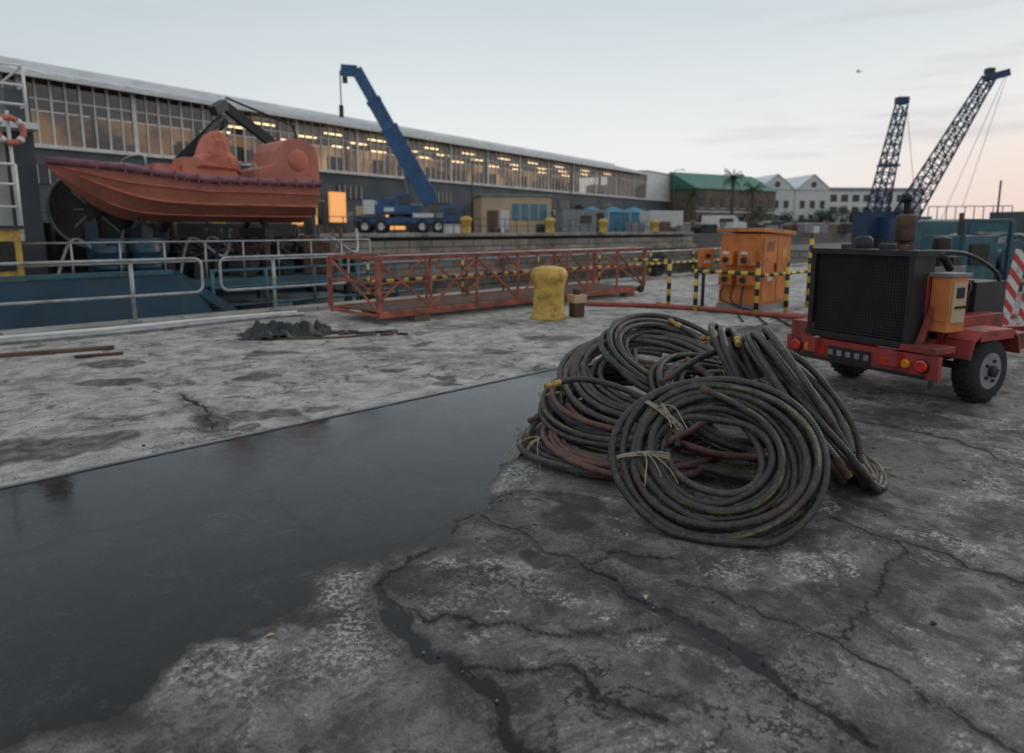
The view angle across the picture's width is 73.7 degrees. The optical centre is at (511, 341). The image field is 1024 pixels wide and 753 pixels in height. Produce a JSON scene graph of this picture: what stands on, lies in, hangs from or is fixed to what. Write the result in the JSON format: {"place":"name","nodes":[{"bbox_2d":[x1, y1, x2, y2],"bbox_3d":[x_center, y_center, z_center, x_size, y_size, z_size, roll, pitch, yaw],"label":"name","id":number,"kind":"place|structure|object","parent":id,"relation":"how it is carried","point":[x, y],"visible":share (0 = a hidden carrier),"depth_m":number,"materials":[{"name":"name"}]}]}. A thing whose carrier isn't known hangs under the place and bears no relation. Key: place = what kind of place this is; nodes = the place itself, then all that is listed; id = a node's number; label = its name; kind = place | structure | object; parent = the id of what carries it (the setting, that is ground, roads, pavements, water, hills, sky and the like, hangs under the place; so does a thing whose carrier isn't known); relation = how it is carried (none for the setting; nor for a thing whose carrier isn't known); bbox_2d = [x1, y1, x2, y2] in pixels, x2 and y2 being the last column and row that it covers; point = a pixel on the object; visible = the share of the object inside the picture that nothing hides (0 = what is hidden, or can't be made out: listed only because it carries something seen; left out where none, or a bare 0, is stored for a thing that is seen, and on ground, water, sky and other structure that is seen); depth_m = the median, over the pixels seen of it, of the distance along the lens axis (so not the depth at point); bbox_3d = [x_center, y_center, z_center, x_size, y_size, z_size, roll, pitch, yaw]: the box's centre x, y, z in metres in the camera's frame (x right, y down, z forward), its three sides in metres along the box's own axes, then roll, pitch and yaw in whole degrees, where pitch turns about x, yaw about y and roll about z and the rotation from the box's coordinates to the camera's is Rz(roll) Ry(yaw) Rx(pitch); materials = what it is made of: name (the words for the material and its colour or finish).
{"place":"outdoors","nodes":[
{"label":"outdoors","id":0,"kind":"place"},
{"bbox_2d":[0,56,670,232],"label":"glazed terminal building","id":1,"kind":"structure","parent":0,"point":[352,179],"depth_m":69.95,"materials":[{"name":"glass"},{"name":"metal"},{"name":"white paint"}]},
{"bbox_2d":[0,266,1023,752],"bbox_3d":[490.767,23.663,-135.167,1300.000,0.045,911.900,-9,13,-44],"label":"ground","id":2,"kind":"structure","parent":0,"point":[146,604],"depth_m":3.06,"materials":[{"name":"concrete"}]},
{"bbox_2d":[0,345,122,357],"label":"timber batten","id":3,"kind":"object","parent":2,"relation":"on","point":[22,353],"visible":1,"depth_m":8.23,"materials":[{"name":"wood"}]},
{"bbox_2d":[0,257,203,321],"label":"quay railing","id":4,"kind":"object","parent":2,"relation":"on","point":[133,296],"visible":0.96,"depth_m":10.40,"materials":[{"name":"metal"}]},
{"bbox_2d":[0,310,304,344],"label":"white pipe","id":5,"kind":"object","parent":2,"relation":"on","point":[60,335],"visible":1,"depth_m":10.09,"materials":[{"name":"paint"}]},
{"bbox_2d":[218,253,349,309],"bbox_3d":[-4.034,-1.044,12.336,0.160,1.034,2.498,9,13,44],"label":"quay railing","id":6,"kind":"object","parent":2,"relation":"on","point":[274,287],"visible":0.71,"depth_m":12.11,"materials":[{"name":"metal"}]},
{"bbox_2d":[0,359,596,488],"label":"steel edge strip","id":7,"kind":"object","parent":2,"relation":"on","point":[145,456],"visible":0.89,"depth_m":5.01,"materials":[{"name":"grey paint"}]},
{"bbox_2d":[236,319,407,340],"bbox_3d":[-2.715,-0.204,9.796,2.388,0.238,0.817,-2,9,-11],"label":"pile","id":8,"kind":"object","parent":2,"relation":"on","point":[302,329],"visible":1,"depth_m":9.59,"materials":[{"name":"metal"}]},
{"bbox_2d":[0,263,807,335],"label":"quay kerb","id":9,"kind":"structure","parent":2,"relation":"on","point":[312,307],"depth_m":11.87,"materials":[{"name":"concrete"}]},
{"bbox_2d":[326,247,646,321],"bbox_3d":[-0.028,-1.279,13.684,7.315,1.102,1.610,-9,13,-44],"label":"gangway","id":10,"kind":"object","parent":2,"relation":"on","point":[419,309],"visible":0.93,"depth_m":12.52,"materials":[{"name":"metal"}]},
{"bbox_2d":[18,297,1017,750],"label":"ground litter","id":11,"kind":"object","parent":2,"relation":"on","point":[656,557],"visible":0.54,"depth_m":2.89,"materials":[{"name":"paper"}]},
{"bbox_2d":[363,248,720,299],"bbox_3d":[3.323,-2.129,19.499,17.600,0.900,0.070,-9,13,-44],"label":"striped guard rail","id":12,"kind":"object","parent":2,"relation":"on","point":[462,259],"visible":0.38,"depth_m":16.05,"materials":[{"name":"metal"}]},
{"bbox_2d":[530,266,567,320],"bbox_3d":[0.620,-0.820,11.519,0.630,0.895,0.630,0,9,0],"label":"mooring bollard","id":13,"kind":"object","parent":2,"relation":"on","point":[548,282],"visible":1,"depth_m":11.30,"materials":[{"name":"yellow metal"}]},
{"bbox_2d":[322,237,808,296],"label":"dock wall","id":14,"kind":"structure","parent":2,"relation":"on","point":[649,244],"depth_m":41.48,"materials":[{"name":"grey concrete"}]},
{"bbox_2d":[651,252,665,276],"bbox_3d":[4.453,-2.327,20.899,0.351,0.891,0.892,6,11,33],"label":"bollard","id":15,"kind":"object","parent":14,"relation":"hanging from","point":[657,270],"visible":0.69,"depth_m":20.66,"materials":[{"name":"black metal"}]},
{"bbox_2d":[567,288,586,317],"bbox_3d":[1.120,-0.660,11.798,0.260,0.490,0.240,-5,11,-28],"label":"rusty stub post","id":16,"kind":"object","parent":2,"relation":"on","point":[577,300],"visible":1,"depth_m":11.72,"materials":[{"name":"brown metal"}]},
{"bbox_2d":[500,411,714,481],"bbox_3d":[0.706,0.658,4.668,1.308,0.211,1.286,5,11,30],"label":"hose coil","id":17,"kind":"object","parent":2,"relation":"on","point":[539,452],"visible":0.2,"depth_m":4.37,"materials":[{"name":"rubber"}]},
{"bbox_2d":[538,363,707,454],"bbox_3d":[0.770,0.430,4.763,1.175,0.421,1.151,0,9,0],"label":"hose coil","id":18,"kind":"object","parent":17,"relation":"on","point":[586,436],"visible":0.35,"depth_m":4.49,"materials":[{"name":"rubber"}]},
{"bbox_2d":[549,358,692,433],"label":"hose coil","id":19,"kind":"object","parent":18,"relation":"on","point":[571,412],"visible":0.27,"depth_m":4.49,"materials":[{"name":"rubber"}]},
{"bbox_2d":[557,330,729,426],"bbox_3d":[0.979,0.260,4.871,1.309,0.532,1.131,0,9,0],"label":"hose coil","id":20,"kind":"object","parent":19,"relation":"on","point":[614,403],"visible":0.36,"depth_m":4.92,"materials":[{"name":"black rubber"}]},
{"bbox_2d":[598,312,714,392],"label":"hose coil","id":21,"kind":"object","parent":20,"relation":"on","point":[620,358],"visible":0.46,"depth_m":5.10,"materials":[{"name":"rubber"}]},
{"bbox_2d":[544,335,863,478],"bbox_3d":[1.154,0.398,4.373,1.894,0.769,0.836,0,9,0],"label":"loose hose","id":22,"kind":"object","parent":17,"relation":"on","point":[825,391],"visible":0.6,"depth_m":4.23,"materials":[{"name":"rubber"}]},
{"bbox_2d":[527,396,751,480],"bbox_3d":[0.781,0.624,4.518,1.194,0.239,1.260,-3,10,-17],"label":"hose coil","id":23,"kind":"object","parent":2,"relation":"on","point":[557,446],"visible":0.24,"depth_m":4.13,"materials":[{"name":"rubber"}]},
{"bbox_2d":[697,248,713,305],"bbox_3d":[3.765,-1.231,13.304,0.260,1.130,0.213,-2,9,-11],"label":"switch box post","id":24,"kind":"object","parent":2,"relation":"on","point":[705,258],"visible":0.95,"depth_m":13.21,"materials":[{"name":"metal"}]},
{"bbox_2d":[657,416,767,483],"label":"hose coil","id":25,"kind":"object","parent":2,"relation":"on","point":[733,473],"visible":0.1,"depth_m":4.00,"materials":[{"name":"rubber"}]},
{"bbox_2d":[648,352,781,462],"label":"hose coil","id":26,"kind":"object","parent":25,"relation":"on","point":[713,438],"visible":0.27,"depth_m":4.54,"materials":[{"name":"rubber"}]},
{"bbox_2d":[670,434,767,460],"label":"hose coil","id":27,"kind":"object","parent":25,"relation":"on","point":[712,453],"visible":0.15,"depth_m":4.05,"materials":[{"name":"rubber"}]},
{"bbox_2d":[608,376,829,547],"bbox_3d":[1.059,0.586,3.551,1.092,0.687,0.764,0,9,0],"label":"hose coil","id":28,"kind":"object","parent":2,"relation":"on","point":[721,523],"visible":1,"depth_m":3.50,"materials":[{"name":"rubber"}]},
{"bbox_2d":[630,232,814,315],"bbox_3d":[3.949,-1.290,12.675,3.468,1.450,1.768,2,9,10],"label":"striped guard frame","id":29,"kind":"object","parent":2,"relation":"on","point":[758,275],"visible":0.86,"depth_m":12.51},
{"bbox_2d":[664,399,812,529],"bbox_3d":[1.165,0.611,3.586,0.908,0.604,0.646,2,10,12],"label":"hose coil","id":30,"kind":"object","parent":2,"relation":"on","point":[795,517],"visible":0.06,"depth_m":3.42,"materials":[{"name":"rubber"}]},
{"bbox_2d":[642,405,802,510],"bbox_3d":[1.103,0.575,3.631,0.792,0.577,0.644,0,9,0],"label":"hose coil","id":31,"kind":"object","parent":30,"relation":"on","point":[690,483],"visible":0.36,"depth_m":3.52,"materials":[{"name":"black rubber"}]},
{"bbox_2d":[708,322,772,423],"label":"hose coil","id":32,"kind":"object","parent":2,"relation":"on","point":[740,363],"visible":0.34,"depth_m":4.36,"materials":[{"name":"rubber"}]},
{"bbox_2d":[716,228,796,326],"bbox_3d":[4.310,-1.254,12.222,1.399,1.524,3.515,4,10,21],"label":"electrical cabinet","id":33,"kind":"object","parent":2,"relation":"on","point":[747,249],"visible":0.93,"depth_m":12.62,"materials":[{"name":"metal"}]},
{"bbox_2d":[585,301,1016,318],"bbox_3d":[4.790,-0.527,12.192,7.693,0.090,2.020,2,10,14],"label":"red hose line","id":34,"kind":"object","parent":2,"relation":"on","point":[713,309],"visible":0.58,"depth_m":12.59,"materials":[{"name":"red rubber"}]},
{"bbox_2d":[743,325,868,490],"bbox_3d":[1.869,0.357,4.251,0.814,0.912,1.108,0,9,0],"label":"hose coil","id":35,"kind":"object","parent":2,"relation":"on","point":[774,361],"visible":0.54,"depth_m":3.90,"materials":[{"name":"rubber"}]},
{"bbox_2d":[776,379,888,492],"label":"hose coil","id":36,"kind":"object","parent":2,"relation":"on","point":[870,473],"visible":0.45,"depth_m":3.75,"materials":[{"name":"rubber"}]},
{"bbox_2d":[786,192,1023,402],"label":"generator trailer","id":37,"kind":"object","parent":2,"relation":"on","point":[927,313],"visible":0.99,"depth_m":5.98,"materials":[{"name":"red paint"}]},
{"bbox_2d":[912,180,1016,249],"bbox_3d":[21.494,-5.737,32.480,3.750,3.675,1.841,3,10,17],"label":"site container","id":38,"kind":"object","parent":2,"relation":"on","point":[936,226],"visible":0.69,"depth_m":31.90,"materials":[{"name":"blue metal"}]},
{"bbox_2d":[920,213,1023,289],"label":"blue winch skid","id":39,"kind":"object","parent":2,"relation":"on","point":[984,247],"visible":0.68,"depth_m":16.47,"materials":[{"name":"metal"}]},
{"bbox_2d":[950,233,1023,278],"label":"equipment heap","id":40,"kind":"object","parent":2,"relation":"on","point":[1016,236],"visible":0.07,"depth_m":19.63,"materials":[{"name":"metal"}]},
{"bbox_2d":[989,211,1023,240],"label":"dark site container","id":41,"kind":"object","parent":2,"relation":"on","point":[1018,216],"visible":0.09,"depth_m":34.34,"materials":[{"name":"metal"}]},
{"bbox_2d":[1003,249,1023,324],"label":"red white barrier","id":42,"kind":"object","parent":2,"relation":"on","point":[1015,276],"visible":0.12,"depth_m":8.88,"materials":[{"name":"plastic"}]},
{"bbox_2d":[1017,285,1023,324],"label":"red white barrier","id":43,"kind":"object","parent":2,"relation":"on","point":[1020,320],"visible":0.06,"depth_m":9.35,"materials":[{"name":"plastic"}]},
{"bbox_2d":[0,0,1023,218],"label":"sky","id":44,"kind":"structure","parent":0,"point":[755,88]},
{"bbox_2d":[320,232,851,248],"bbox_3d":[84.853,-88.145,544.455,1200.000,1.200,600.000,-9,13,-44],"label":"quay","id":45,"kind":"structure","parent":0,"point":[706,240],"depth_m":56.38,"materials":[{"name":"grey concrete"}]},
{"bbox_2d":[211,223,346,233],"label":"crate stack","id":46,"kind":"object","parent":45,"relation":"on","point":[320,227],"visible":0.12,"depth_m":44.92,"materials":[{"name":"white paint"}]},
{"bbox_2d":[339,64,459,233],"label":"mobile crane","id":47,"kind":"object","parent":45,"relation":"on","point":[399,205],"visible":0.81,"depth_m":59.69,"materials":[{"name":"blue paint"},{"name":"dark steel"},{"name":"rubber"}]},
{"bbox_2d":[444,221,509,232],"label":"crate stack","id":48,"kind":"object","parent":45,"relation":"on","point":[449,229],"visible":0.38,"depth_m":49.89,"materials":[{"name":"grey paint"}]},
{"bbox_2d":[471,158,482,232],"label":"street lamp","id":49,"kind":"object","parent":45,"relation":"on","point":[472,190],"visible":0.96,"depth_m":68.41,"materials":[{"name":"metal"}]},
{"bbox_2d":[299,232,692,237],"bbox_3d":[-21.001,-3.088,20.775,100.000,0.200,1.000,-9,13,-44],"label":"quay coping","id":50,"kind":"object","parent":45,"relation":"on","point":[371,235],"visible":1,"depth_m":39.19,"materials":[{"name":"concrete"}]},
{"bbox_2d":[42,212,669,233],"bbox_3d":[-2.897,-6.479,38.421,43.045,0.870,0.048,-9,13,-44],"label":"quay railing","id":51,"kind":"object","parent":50,"relation":"on","point":[492,225],"visible":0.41,"depth_m":38.04,"materials":[{"name":"metal"}]},
{"bbox_2d":[460,216,471,232],"bbox_3d":[-2.535,-6.401,37.601,0.680,0.920,0.680,0,9,0],"label":"quay bollard","id":52,"kind":"object","parent":50,"relation":"on","point":[465,221],"visible":1,"depth_m":37.39,"materials":[{"name":"yellow metal"}]},
{"bbox_2d":[544,218,554,232],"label":"quay bollard","id":53,"kind":"object","parent":50,"relation":"on","point":[549,226],"visible":1,"depth_m":41.33,"materials":[{"name":"yellow metal"}]},
{"bbox_2d":[598,219,607,232],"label":"quay bollard","id":54,"kind":"object","parent":50,"relation":"on","point":[602,225],"visible":1,"depth_m":46.27,"materials":[{"name":"yellow metal"}]},
{"bbox_2d":[651,220,659,231],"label":"quay bollard","id":55,"kind":"object","parent":50,"relation":"on","point":[655,225],"visible":0.98,"depth_m":51.20,"materials":[{"name":"yellow metal"}]},
{"bbox_2d":[473,194,553,232],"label":"cream kiosk","id":56,"kind":"object","parent":45,"relation":"on","point":[498,209],"visible":0.77,"depth_m":71.80,"materials":[{"name":"paint"}]},
{"bbox_2d":[570,169,582,208],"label":"street lamp","id":57,"kind":"object","parent":45,"relation":"on","point":[571,189],"visible":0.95,"depth_m":76.28,"materials":[{"name":"metal"}]},
{"bbox_2d":[555,209,607,231],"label":"site cabin","id":58,"kind":"object","parent":45,"relation":"on","point":[565,219],"visible":0.71,"depth_m":69.70,"materials":[{"name":"grey metal"}]},
{"bbox_2d":[584,207,644,231],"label":"blue market tent","id":59,"kind":"object","parent":45,"relation":"on","point":[631,214],"visible":0.39,"depth_m":82.58,"materials":[{"name":"teal fabric"}]},
{"bbox_2d":[626,222,690,231],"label":"crate stack","id":60,"kind":"object","parent":45,"relation":"on","point":[682,228],"visible":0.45,"depth_m":60.52,"materials":[{"name":"grey stone"}]},
{"bbox_2d":[640,211,682,231],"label":"white shipping container","id":61,"kind":"object","parent":45,"relation":"on","point":[674,218],"visible":0.52,"depth_m":76.74,"materials":[{"name":"metal"}]},
{"bbox_2d":[672,169,684,210],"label":"street lamp","id":62,"kind":"object","parent":45,"relation":"on","point":[673,190],"visible":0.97,"depth_m":92.86,"materials":[{"name":"metal"}]},
{"bbox_2d":[679,186,705,219],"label":"palm tree","id":63,"kind":"object","parent":45,"relation":"on","point":[691,196],"visible":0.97,"depth_m":125.14,"materials":[{"name":"green plant"}]},
{"bbox_2d":[690,222,746,233],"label":"crate stack","id":64,"kind":"object","parent":45,"relation":"on","point":[707,229],"visible":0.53,"depth_m":63.73,"materials":[{"name":"metal"}]},
{"bbox_2d":[701,215,738,232],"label":"parked van","id":65,"kind":"object","parent":45,"relation":"on","point":[713,219],"visible":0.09,"depth_m":74.83,"materials":[{"name":"white paint"}]},
{"bbox_2d":[721,168,745,214],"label":"palm tree","id":66,"kind":"object","parent":45,"relation":"on","point":[732,179],"visible":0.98,"depth_m":119.07,"materials":[{"name":"green plant"}]},
{"bbox_2d":[739,220,762,227],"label":"parked car","id":67,"kind":"object","parent":45,"relation":"on","point":[752,224],"visible":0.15,"depth_m":78.17,"materials":[{"name":"metal"}]},
{"bbox_2d":[741,180,765,219],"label":"palm tree","id":68,"kind":"object","parent":45,"relation":"on","point":[751,189],"visible":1,"depth_m":129.21,"materials":[{"name":"green plant"}]},
{"bbox_2d":[683,220,839,232],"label":"boundary wall","id":69,"kind":"structure","parent":45,"relation":"on","point":[832,227],"depth_m":85.39,"materials":[{"name":"grey concrete"}]},
{"bbox_2d":[719,222,813,232],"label":"crate stack","id":70,"kind":"object","parent":45,"relation":"on","point":[805,228],"visible":0.32,"depth_m":72.44,"materials":[{"name":"grey paint"}]},
{"bbox_2d":[760,221,787,229],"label":"parked car","id":71,"kind":"object","parent":45,"relation":"on","point":[781,222],"visible":0.07,"depth_m":81.12,"materials":[{"name":"grey paint"}]},
{"bbox_2d":[742,201,865,222],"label":"distant trees","id":72,"kind":"object","parent":45,"relation":"on","point":[821,216],"visible":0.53,"depth_m":135.96,"materials":[{"name":"green plant"}]},
{"bbox_2d":[782,223,852,232],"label":"crate stack","id":73,"kind":"object","parent":45,"relation":"on","point":[844,227],"visible":0.77,"depth_m":78.99,"materials":[{"name":"grey paint"}]},
{"bbox_2d":[668,172,778,222],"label":"green roof warehouse","id":74,"kind":"structure","parent":0,"point":[717,197],"depth_m":139.72,"materials":[{"name":"brick"}]},
{"bbox_2d":[695,242,850,251],"bbox_3d":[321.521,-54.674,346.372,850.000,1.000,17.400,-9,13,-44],"label":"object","id":75,"kind":"structure","parent":0,"point":[799,247],"depth_m":61.00,"materials":[{"name":"grey"}]},
{"bbox_2d":[851,96,915,243],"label":"lattice crane","id":76,"kind":"object","parent":75,"relation":"on","point":[865,223],"visible":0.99,"depth_m":50.87,"materials":[{"name":"blue metal"}]},
{"bbox_2d":[873,67,1010,248],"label":"lattice crane","id":77,"kind":"object","parent":75,"relation":"on","point":[886,230],"visible":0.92,"depth_m":49.36,"materials":[{"name":"metal"}]},
{"bbox_2d":[737,174,924,222],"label":"white gabled building","id":78,"kind":"structure","parent":0,"point":[799,196],"depth_m":169.77,"materials":[{"name":"paint"}]},
{"label":"dock water","id":79,"kind":"structure","parent":0,"visible":0},
{"bbox_2d":[0,62,433,329],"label":"work ship","id":80,"kind":"object","parent":79,"relation":"on","point":[208,245],"visible":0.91,"depth_m":13.48,"materials":[{"name":"metal"}]},
{"bbox_2d":[43,178,169,279],"bbox_3d":[-9.222,-2.544,15.085,2.800,2.405,1.300,-3,10,-20],"label":"mooring winch","id":81,"kind":"object","parent":80,"relation":"on","point":[71,214],"visible":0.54,"depth_m":14.58,"materials":[{"name":"metal"}]},
{"bbox_2d":[43,130,322,222],"bbox_3d":[-7.011,-3.659,15.082,5.579,2.027,2.154,-9,13,-44],"label":"rescue boat","id":82,"kind":"object","parent":80,"relation":"on","point":[210,180],"visible":1,"depth_m":14.77,"materials":[{"name":"orange plastic"}]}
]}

